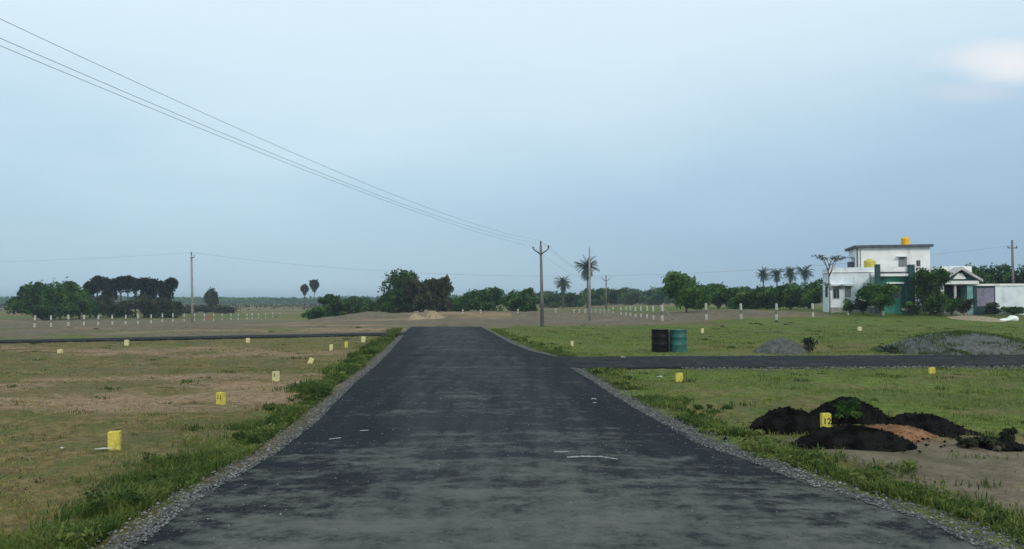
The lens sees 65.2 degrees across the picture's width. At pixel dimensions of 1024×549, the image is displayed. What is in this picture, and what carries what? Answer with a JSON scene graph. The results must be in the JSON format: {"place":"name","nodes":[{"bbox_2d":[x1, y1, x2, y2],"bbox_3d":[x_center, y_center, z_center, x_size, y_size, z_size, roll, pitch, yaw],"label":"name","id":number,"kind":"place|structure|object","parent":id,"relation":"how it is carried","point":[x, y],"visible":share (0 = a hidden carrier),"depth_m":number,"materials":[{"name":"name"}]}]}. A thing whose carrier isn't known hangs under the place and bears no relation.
{"place":"outdoors","nodes":[
{"label":"outdoors","id":0,"kind":"place"},
{"bbox_2d":[0,332,406,343],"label":"side road","id":1,"kind":"structure","parent":0,"point":[180,338],"depth_m":42.28,"materials":[{"name":"grey asphalt"}]},
{"bbox_2d":[0,303,1023,548],"bbox_3d":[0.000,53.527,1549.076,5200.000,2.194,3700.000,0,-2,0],"label":"ground","id":2,"kind":"structure","parent":0,"point":[934,459],"depth_m":19.43,"materials":[{"name":"brown soil"}]},
{"bbox_2d":[4,280,62,319],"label":"leafy tree","id":3,"kind":"object","parent":2,"relation":"on","point":[36,299],"visible":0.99,"depth_m":126.61,"materials":[{"name":"green plant"}]},
{"bbox_2d":[45,277,84,319],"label":"leafy tree","id":4,"kind":"object","parent":2,"relation":"on","point":[67,295],"visible":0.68,"depth_m":133.44,"materials":[{"name":"green plant"}]},
{"bbox_2d":[76,288,99,318],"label":"leafy tree","id":5,"kind":"object","parent":2,"relation":"on","point":[87,305],"visible":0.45,"depth_m":139.68,"materials":[{"name":"green plant"}]},
{"bbox_2d":[83,280,97,317],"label":"palmyra palm","id":6,"kind":"object","parent":2,"relation":"on","point":[92,287],"visible":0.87,"depth_m":149.54,"materials":[{"name":"green plant"}]},
{"bbox_2d":[80,294,112,317],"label":"bush","id":7,"kind":"object","parent":2,"relation":"on","point":[103,303],"visible":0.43,"depth_m":149.94,"materials":[{"name":"green plant"}]},
{"bbox_2d":[89,275,105,313],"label":"palmyra palm","id":8,"kind":"object","parent":2,"relation":"on","point":[100,282],"visible":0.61,"depth_m":156.78,"materials":[{"name":"green plant"}]},
{"bbox_2d":[107,430,120,450],"bbox_3d":[-5.289,2.269,10.650,0.154,0.366,0.102,-3,-1,-14],"label":"plot stone","id":9,"kind":"object","parent":2,"relation":"on","point":[114,439],"visible":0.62,"depth_m":10.61,"materials":[{"name":"yellow stone"}]},
{"bbox_2d":[107,278,120,305],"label":"palmyra palm","id":10,"kind":"object","parent":2,"relation":"on","point":[113,285],"visible":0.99,"depth_m":154.59,"materials":[{"name":"green plant"}]},
{"bbox_2d":[98,300,138,317],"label":"bush","id":11,"kind":"object","parent":2,"relation":"on","point":[123,306],"visible":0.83,"depth_m":151.04,"materials":[{"name":"green plant"}]},
{"bbox_2d":[120,275,135,316],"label":"palmyra palm","id":12,"kind":"object","parent":2,"relation":"on","point":[128,282],"visible":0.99,"depth_m":152.64,"materials":[{"name":"green plant"}]},
{"bbox_2d":[137,277,152,317],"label":"palmyra palm","id":13,"kind":"object","parent":2,"relation":"on","point":[144,285],"visible":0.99,"depth_m":150.57,"materials":[{"name":"green plant"}]},
{"bbox_2d":[129,294,168,317],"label":"bush","id":14,"kind":"object","parent":2,"relation":"on","point":[142,302],"visible":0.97,"depth_m":147.38,"materials":[{"name":"green plant"}]},
{"bbox_2d":[150,297,182,317],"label":"bush","id":15,"kind":"object","parent":2,"relation":"on","point":[174,306],"visible":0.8,"depth_m":149.26,"materials":[{"name":"green plant"}]},
{"bbox_2d":[164,276,178,299],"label":"palmyra palm","id":16,"kind":"object","parent":2,"relation":"on","point":[171,284],"visible":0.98,"depth_m":155.60,"materials":[{"name":"green plant"}]},
{"bbox_2d":[0,336,375,534],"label":"grass tussocks","id":17,"kind":"object","parent":2,"relation":"on","point":[121,409],"depth_m":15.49,"materials":[{"name":"green plant"}]},
{"bbox_2d":[190,252,194,322],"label":"electric pole","id":18,"kind":"object","parent":2,"relation":"on","point":[192,306],"visible":0.94,"depth_m":94.58,"materials":[{"name":"concrete"}]},
{"bbox_2d":[0,327,401,548],"bbox_3d":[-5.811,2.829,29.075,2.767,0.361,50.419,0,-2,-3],"label":"grass verge","id":19,"kind":"object","parent":2,"relation":"on","point":[199,464],"depth_m":9.04,"materials":[{"name":"green plant"}]},
{"bbox_2d":[23,333,398,548],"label":"verge weeds","id":20,"kind":"object","parent":2,"relation":"on","point":[318,394],"visible":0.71,"depth_m":8.94,"materials":[{"name":"green plant"}]},
{"bbox_2d":[203,286,219,311],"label":"conical tree","id":21,"kind":"object","parent":2,"relation":"on","point":[211,297],"visible":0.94,"depth_m":229.35,"materials":[{"name":"green plant"}]},
{"bbox_2d":[214,305,237,313],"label":"bush","id":22,"kind":"object","parent":2,"relation":"on","point":[224,309],"visible":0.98,"depth_m":198.95,"materials":[{"name":"green plant"}]},
{"bbox_2d":[85,328,408,548],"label":"gravel verge","id":23,"kind":"structure","parent":2,"relation":"on","point":[135,543],"depth_m":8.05,"materials":[{"name":"grey gravel"}]},
{"bbox_2d":[301,305,330,319],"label":"bush","id":24,"kind":"object","parent":2,"relation":"on","point":[320,311],"visible":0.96,"depth_m":109.36,"materials":[{"name":"green plant"}]},
{"bbox_2d":[317,293,353,316],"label":"bush","id":25,"kind":"object","parent":2,"relation":"on","point":[336,305],"visible":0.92,"depth_m":123.88,"materials":[{"name":"green plant"}]},
{"bbox_2d":[342,296,375,313],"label":"bush","id":26,"kind":"object","parent":2,"relation":"on","point":[359,304],"visible":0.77,"depth_m":127.19,"materials":[{"name":"green plant"}]},
{"bbox_2d":[0,293,719,304],"bbox_3d":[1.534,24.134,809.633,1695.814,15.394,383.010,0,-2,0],"label":"woods","id":27,"kind":"object","parent":2,"relation":"on","point":[253,300],"visible":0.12,"depth_m":645.60,"materials":[{"name":"green plant"}]},
{"bbox_2d":[369,267,418,312],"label":"leafy tree","id":28,"kind":"object","parent":2,"relation":"on","point":[389,300],"visible":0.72,"depth_m":118.55,"materials":[{"name":"green plant"}]},
{"bbox_2d":[393,304,416,312],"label":"bush","id":29,"kind":"object","parent":2,"relation":"on","point":[406,309],"visible":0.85,"depth_m":103.33,"materials":[{"name":"green plant"}]},
{"bbox_2d":[0,300,822,310],"bbox_3d":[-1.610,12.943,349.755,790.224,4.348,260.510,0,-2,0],"label":"scrub","id":30,"kind":"object","parent":2,"relation":"on","point":[2,306],"visible":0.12,"depth_m":295.92,"materials":[{"name":"green plant"}]},
{"bbox_2d":[401,276,442,311],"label":"leafy tree","id":31,"kind":"object","parent":2,"relation":"on","point":[417,295],"visible":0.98,"depth_m":116.16,"materials":[{"name":"green plant"}]},
{"bbox_2d":[422,274,453,311],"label":"leafy tree","id":32,"kind":"object","parent":2,"relation":"on","point":[442,288],"visible":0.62,"depth_m":118.21,"materials":[{"name":"green plant"}]},
{"bbox_2d":[448,296,469,311],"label":"bush","id":33,"kind":"object","parent":2,"relation":"on","point":[454,301],"visible":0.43,"depth_m":134.18,"materials":[{"name":"green plant"}]},
{"bbox_2d":[456,286,506,310],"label":"leafy tree","id":34,"kind":"object","parent":2,"relation":"on","point":[479,300],"visible":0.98,"depth_m":126.80,"materials":[{"name":"green plant"}]},
{"bbox_2d":[0,320,1023,510],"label":"grass tussocks","id":35,"kind":"object","parent":2,"relation":"on","point":[985,483],"depth_m":19.44,"materials":[{"name":"green plant"}]},
{"bbox_2d":[499,287,539,311],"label":"leafy tree","id":36,"kind":"object","parent":2,"relation":"on","point":[526,302],"visible":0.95,"depth_m":116.84,"materials":[{"name":"green plant"}]},
{"bbox_2d":[532,241,548,326],"bbox_3d":[2.261,0.861,62.758,1.360,7.057,0.316,0,-2,0],"label":"electric pole","id":37,"kind":"object","parent":2,"relation":"on","point":[541,298],"visible":0.98,"depth_m":62.67,"materials":[{"name":"concrete"}]},
{"bbox_2d":[0,45,532,246],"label":"overhead wire","id":38,"kind":"object","parent":37,"relation":"attached to","point":[212,133],"visible":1,"depth_m":21.58,"materials":[{"name":"metal"}]},
{"bbox_2d":[1,19,540,240],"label":"overhead wire","id":39,"kind":"object","parent":37,"relation":"attached to","point":[217,119],"visible":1,"depth_m":21.10,"materials":[{"name":"metal"}]},
{"bbox_2d":[0,38,544,244],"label":"overhead wire","id":40,"kind":"object","parent":37,"relation":"attached to","point":[218,131],"visible":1,"depth_m":20.52,"materials":[{"name":"metal"}]},
{"bbox_2d":[537,290,560,307],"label":"leafy tree","id":41,"kind":"object","parent":2,"relation":"on","point":[549,296],"visible":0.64,"depth_m":228.31,"materials":[{"name":"green plant"}]},
{"bbox_2d":[553,275,571,307],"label":"coconut palm","id":42,"kind":"object","parent":2,"relation":"on","point":[562,283],"visible":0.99,"depth_m":199.68,"materials":[{"name":"green plant"}]},
{"bbox_2d":[556,291,588,306],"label":"leafy tree","id":43,"kind":"object","parent":2,"relation":"on","point":[573,300],"visible":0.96,"depth_m":213.41,"materials":[{"name":"green plant"}]},
{"bbox_2d":[573,254,599,307],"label":"coconut palm","id":44,"kind":"object","parent":2,"relation":"on","point":[585,267],"visible":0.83,"depth_m":179.77,"materials":[{"name":"green plant"}]},
{"bbox_2d":[588,246,590,320],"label":"slim pole","id":45,"kind":"object","parent":2,"relation":"on","point":[589,309],"visible":0.8,"depth_m":80.12,"materials":[{"name":"concrete"}]},
{"bbox_2d":[579,287,609,305],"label":"leafy tree","id":46,"kind":"object","parent":2,"relation":"on","point":[595,298],"visible":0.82,"depth_m":223.21,"materials":[{"name":"green plant"}]},
{"bbox_2d":[602,287,625,304],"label":"leafy tree","id":47,"kind":"object","parent":2,"relation":"on","point":[614,296],"visible":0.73,"depth_m":233.20,"materials":[{"name":"green plant"}]},
{"bbox_2d":[619,287,645,304],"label":"leafy tree","id":48,"kind":"object","parent":2,"relation":"on","point":[632,295],"visible":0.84,"depth_m":258.56,"materials":[{"name":"green plant"}]},
{"bbox_2d":[640,286,671,304],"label":"leafy tree","id":49,"kind":"object","parent":2,"relation":"on","point":[654,295],"visible":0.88,"depth_m":248.64,"materials":[{"name":"green plant"}]},
{"bbox_2d":[651,329,668,351],"bbox_3d":[5.801,2.596,31.335,0.679,0.913,0.679,-2,-3,45],"label":"steel drum","id":50,"kind":"object","parent":2,"relation":"on","point":[660,340],"visible":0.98,"depth_m":31.05,"materials":[{"name":"black metal"}]},
{"bbox_2d":[670,329,686,351],"bbox_3d":[6.515,2.606,31.335,0.666,0.907,0.666,-1,-2,15],"label":"steel drum","id":51,"kind":"object","parent":2,"relation":"on","point":[678,340],"visible":0.96,"depth_m":31.06,"materials":[{"name":"teal paint"}]},
{"bbox_2d":[661,270,712,311],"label":"leafy tree","id":52,"kind":"object","parent":2,"relation":"on","point":[681,289],"visible":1,"depth_m":90.81,"materials":[{"name":"green plant"}]},
{"bbox_2d":[703,281,734,308],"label":"leafy tree","id":53,"kind":"object","parent":2,"relation":"on","point":[717,291],"visible":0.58,"depth_m":111.12,"materials":[{"name":"green plant"}]},
{"bbox_2d":[721,286,762,308],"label":"leafy tree","id":54,"kind":"object","parent":2,"relation":"on","point":[737,296],"visible":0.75,"depth_m":105.22,"materials":[{"name":"green plant"}]},
{"bbox_2d":[488,325,1023,544],"bbox_3d":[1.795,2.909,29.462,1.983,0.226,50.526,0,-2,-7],"label":"grass verge","id":55,"kind":"object","parent":2,"relation":"on","point":[1011,526],"depth_m":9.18,"materials":[{"name":"green plant"}]},
{"bbox_2d":[508,335,1009,524],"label":"verge weeds","id":56,"kind":"object","parent":2,"relation":"on","point":[907,465],"visible":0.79,"depth_m":9.80,"materials":[{"name":"green plant"}]},
{"bbox_2d":[497,335,1023,548],"bbox_3d":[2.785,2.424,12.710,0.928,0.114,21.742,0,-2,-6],"label":"gravel verge","id":57,"kind":"structure","parent":2,"relation":"on","point":[832,488],"depth_m":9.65,"materials":[{"name":"grey gravel"}]},
{"bbox_2d":[746,285,782,308],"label":"leafy tree","id":58,"kind":"object","parent":2,"relation":"on","point":[760,298],"visible":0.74,"depth_m":103.06,"materials":[{"name":"green plant"}]},
{"bbox_2d":[768,268,783,286],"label":"coconut palm","id":59,"kind":"object","parent":2,"relation":"on","point":[776,273],"visible":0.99,"depth_m":189.86,"materials":[{"name":"green plant"}]},
{"bbox_2d":[753,338,809,354],"bbox_3d":[10.420,2.766,30.802,2.376,0.656,1.840,0,-2,0],"label":"gravel heap","id":60,"kind":"object","parent":2,"relation":"on","point":[781,342],"visible":0.67,"depth_m":30.29,"materials":[{"name":"grey gravel"}]},
{"bbox_2d":[750,406,819,434],"bbox_3d":[4.317,2.262,12.441,1.362,0.445,0.966,0,-2,0],"label":"soil heap","id":61,"kind":"object","parent":2,"relation":"on","point":[777,424],"visible":0.5,"depth_m":12.20,"materials":[{"name":"black soil"}]},
{"bbox_2d":[766,282,811,309],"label":"leafy tree","id":62,"kind":"object","parent":2,"relation":"on","point":[790,296],"visible":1,"depth_m":98.99,"materials":[{"name":"green plant"}]},
{"bbox_2d":[782,266,798,283],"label":"coconut palm","id":63,"kind":"object","parent":2,"relation":"on","point":[789,274],"visible":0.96,"depth_m":189.70,"materials":[{"name":"green plant"}]},
{"bbox_2d":[795,264,813,284],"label":"coconut palm","id":64,"kind":"object","parent":2,"relation":"on","point":[804,273],"visible":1,"depth_m":189.61,"materials":[{"name":"green plant"}]},
{"bbox_2d":[800,337,817,352],"bbox_3d":[11.348,2.762,30.541,0.640,0.798,0.484,0,-2,0],"label":"weed plant","id":65,"kind":"object","parent":2,"relation":"on","point":[809,344],"visible":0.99,"depth_m":30.49,"materials":[{"name":"green plant"}]},
{"bbox_2d":[800,278,822,308],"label":"leafy tree","id":66,"kind":"object","parent":2,"relation":"on","point":[812,292],"visible":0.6,"depth_m":102.88,"materials":[{"name":"green plant"}]},
{"bbox_2d":[820,413,830,427],"bbox_3d":[4.490,2.235,11.445,0.146,0.504,0.073,0,-2,-4],"label":"plot stone","id":67,"kind":"object","parent":2,"relation":"on","point":[825,419],"visible":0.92,"depth_m":11.42,"materials":[{"name":"yellow paint"}]},
{"bbox_2d":[812,254,848,314],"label":"bare tree","id":68,"kind":"object","parent":2,"relation":"on","point":[833,258],"visible":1,"depth_m":71.97,"materials":[{"name":"grey plant"}]},
{"bbox_2d":[654,354,1023,372],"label":"gravel","id":69,"kind":"structure","parent":2,"relation":"on","point":[878,367],"depth_m":23.67,"materials":[{"name":"grey gravel"}]},
{"bbox_2d":[810,397,887,424],"bbox_3d":[5.590,2.267,13.293,1.454,0.490,1.265,0,-2,0],"label":"soil heap","id":70,"kind":"object","parent":2,"relation":"on","point":[868,417],"visible":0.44,"depth_m":12.91,"materials":[{"name":"black soil"}]},
{"bbox_2d":[832,397,865,420],"bbox_3d":[5.428,2.259,12.885,0.511,0.560,0.416,0,-2,0],"label":"weed plant","id":71,"kind":"object","parent":70,"relation":"on","point":[854,405],"visible":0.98,"depth_m":12.86,"materials":[{"name":"green plant"}]},
{"bbox_2d":[842,298,858,314],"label":"shrub","id":72,"kind":"object","parent":2,"relation":"on","point":[851,307],"visible":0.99,"depth_m":70.78,"materials":[{"name":"green plant"}]},
{"bbox_2d":[790,425,917,451],"bbox_3d":[4.622,2.239,10.909,2.143,0.388,1.104,0,-2,0],"label":"soil heap","id":73,"kind":"object","parent":2,"relation":"on","point":[877,440],"visible":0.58,"depth_m":10.65,"materials":[{"name":"black soil"}]},
{"bbox_2d":[715,422,1000,452],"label":"soil crumbs","id":74,"kind":"object","parent":2,"relation":"on","point":[837,425],"visible":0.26,"depth_m":11.46,"materials":[{"name":"black soil"}]},
{"bbox_2d":[853,299,871,314],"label":"shrub","id":75,"kind":"object","parent":2,"relation":"on","point":[862,306],"visible":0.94,"depth_m":71.25,"materials":[{"name":"green plant"}]},
{"bbox_2d":[820,244,933,312],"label":"white house","id":76,"kind":"structure","parent":2,"relation":"on","point":[854,275],"depth_m":76.85,"materials":[{"name":"paint"}]},
{"bbox_2d":[855,282,901,315],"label":"leafy tree","id":77,"kind":"object","parent":2,"relation":"on","point":[879,296],"visible":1,"depth_m":69.46,"materials":[{"name":"green plant"}]},
{"bbox_2d":[746,396,1023,452],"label":"soil crumbs","id":78,"kind":"object","parent":2,"relation":"on","point":[959,426],"visible":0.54,"depth_m":11.80,"materials":[{"name":"black soil"}]},
{"bbox_2d":[872,264,914,314],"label":"green house","id":79,"kind":"structure","parent":2,"relation":"on","point":[898,276],"depth_m":72.76,"materials":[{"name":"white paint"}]},
{"bbox_2d":[867,424,937,442],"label":"soil crumbs","id":80,"kind":"object","parent":2,"relation":"on","point":[898,426],"visible":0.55,"depth_m":11.47,"materials":[{"name":"brown soil"}]},
{"bbox_2d":[869,425,938,441],"bbox_3d":[5.480,2.318,11.576,1.618,0.274,0.966,0,-2,0],"label":"soil heap","id":81,"kind":"object","parent":2,"relation":"on","point":[916,432],"visible":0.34,"depth_m":11.41,"materials":[{"name":"brown soil"}]},
{"bbox_2d":[902,301,921,315],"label":"shrub","id":82,"kind":"object","parent":2,"relation":"on","point":[913,308],"visible":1,"depth_m":69.70,"materials":[{"name":"green plant"}]},
{"bbox_2d":[872,413,983,437],"bbox_3d":[6.130,2.275,12.053,1.957,0.392,1.150,0,-2,0],"label":"soil heap","id":83,"kind":"object","parent":2,"relation":"on","point":[924,425],"visible":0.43,"depth_m":11.80,"materials":[{"name":"black soil"}]},
{"bbox_2d":[910,266,952,314],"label":"leafy tree","id":84,"kind":"object","parent":2,"relation":"on","point":[927,292],"visible":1,"depth_m":70.56,"materials":[{"name":"green plant"}]},
{"bbox_2d":[875,333,1023,354],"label":"gravel heap","id":85,"kind":"object","parent":2,"relation":"on","point":[972,346],"visible":0.6,"depth_m":29.93,"materials":[{"name":"grey gravel"}]},
{"bbox_2d":[868,330,1023,355],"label":"weeds on heap","id":86,"kind":"object","parent":85,"relation":"on","point":[960,332],"visible":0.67,"depth_m":30.48,"materials":[{"name":"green plant"}]},
{"bbox_2d":[943,296,963,315],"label":"shrub","id":87,"kind":"object","parent":2,"relation":"on","point":[955,302],"visible":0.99,"depth_m":68.72,"materials":[{"name":"green plant"}]},
{"bbox_2d":[930,266,982,314],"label":"gabled house","id":88,"kind":"structure","parent":2,"relation":"on","point":[963,280],"depth_m":72.01,"materials":[{"name":"white paint"}]},
{"bbox_2d":[956,298,976,314],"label":"shrub","id":89,"kind":"object","parent":2,"relation":"on","point":[967,303],"visible":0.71,"depth_m":69.75,"materials":[{"name":"green plant"}]},
{"bbox_2d":[955,436,979,448],"bbox_3d":[6.154,2.347,10.801,0.326,0.320,0.260,0,-2,11],"label":"weed plant","id":90,"kind":"object","parent":2,"relation":"on","point":[970,443],"visible":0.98,"depth_m":10.75,"materials":[{"name":"green plant"}]},
{"bbox_2d":[946,315,1006,321],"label":"sand heap","id":91,"kind":"object","parent":2,"relation":"on","point":[975,318],"visible":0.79,"depth_m":65.39,"materials":[{"name":"beige sand"}]},
{"bbox_2d":[965,262,996,283],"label":"leafy tree","id":92,"kind":"object","parent":2,"relation":"on","point":[978,272],"visible":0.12,"depth_m":104.17,"materials":[{"name":"green plant"}]},
{"bbox_2d":[978,436,1007,451],"bbox_3d":[6.437,2.347,10.729,0.373,0.348,0.316,2,-3,-43],"label":"weed plant","id":93,"kind":"object","parent":2,"relation":"on","point":[994,444],"visible":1,"depth_m":10.67,"materials":[{"name":"green plant"}]},
{"bbox_2d":[982,302,1004,315],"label":"shrub","id":94,"kind":"object","parent":2,"relation":"on","point":[992,307],"visible":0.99,"depth_m":70.26,"materials":[{"name":"green plant"}]},
{"bbox_2d":[972,284,1023,314],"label":"compound wall","id":95,"kind":"structure","parent":2,"relation":"on","point":[1007,295],"depth_m":71.72,"materials":[{"name":"white paint"}]},
{"bbox_2d":[972,437,1023,451],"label":"soil heap","id":96,"kind":"object","parent":2,"relation":"on","point":[983,446],"visible":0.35,"depth_m":10.78,"materials":[{"name":"black soil"}]},
{"bbox_2d":[982,262,1015,283],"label":"leafy tree","id":97,"kind":"object","parent":2,"relation":"on","point":[996,272],"visible":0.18,"depth_m":107.51,"materials":[{"name":"green plant"}]},
{"bbox_2d":[997,426,1018,441],"bbox_3d":[6.820,2.308,11.028,0.308,0.432,0.227,1,-2,-34],"label":"weed plant","id":98,"kind":"object","parent":2,"relation":"on","point":[1008,434],"visible":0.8,"depth_m":11.00,"materials":[{"name":"green plant"}]},
{"bbox_2d":[1000,306,1023,314],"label":"shrub","id":99,"kind":"object","parent":2,"relation":"on","point":[1015,310],"visible":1,"depth_m":70.65,"materials":[{"name":"green plant"}]},
{"bbox_2d":[1002,264,1023,283],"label":"leafy tree","id":100,"kind":"object","parent":2,"relation":"on","point":[1018,278],"visible":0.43,"depth_m":104.48,"materials":[{"name":"green plant"}]},
{"bbox_2d":[0,0,1023,297],"label":"sky","id":101,"kind":"structure","parent":0,"point":[693,137],"materials":[{"name":"blue"}]},
{"bbox_2d":[130,326,979,548],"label":"road","id":102,"kind":"structure","parent":0,"point":[445,364],"depth_m":8.44,"materials":[{"name":"grey asphalt"}]},
{"bbox_2d":[557,355,1023,369],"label":"side road","id":103,"kind":"structure","parent":0,"point":[658,362],"depth_m":25.81,"materials":[{"name":"grey asphalt"}]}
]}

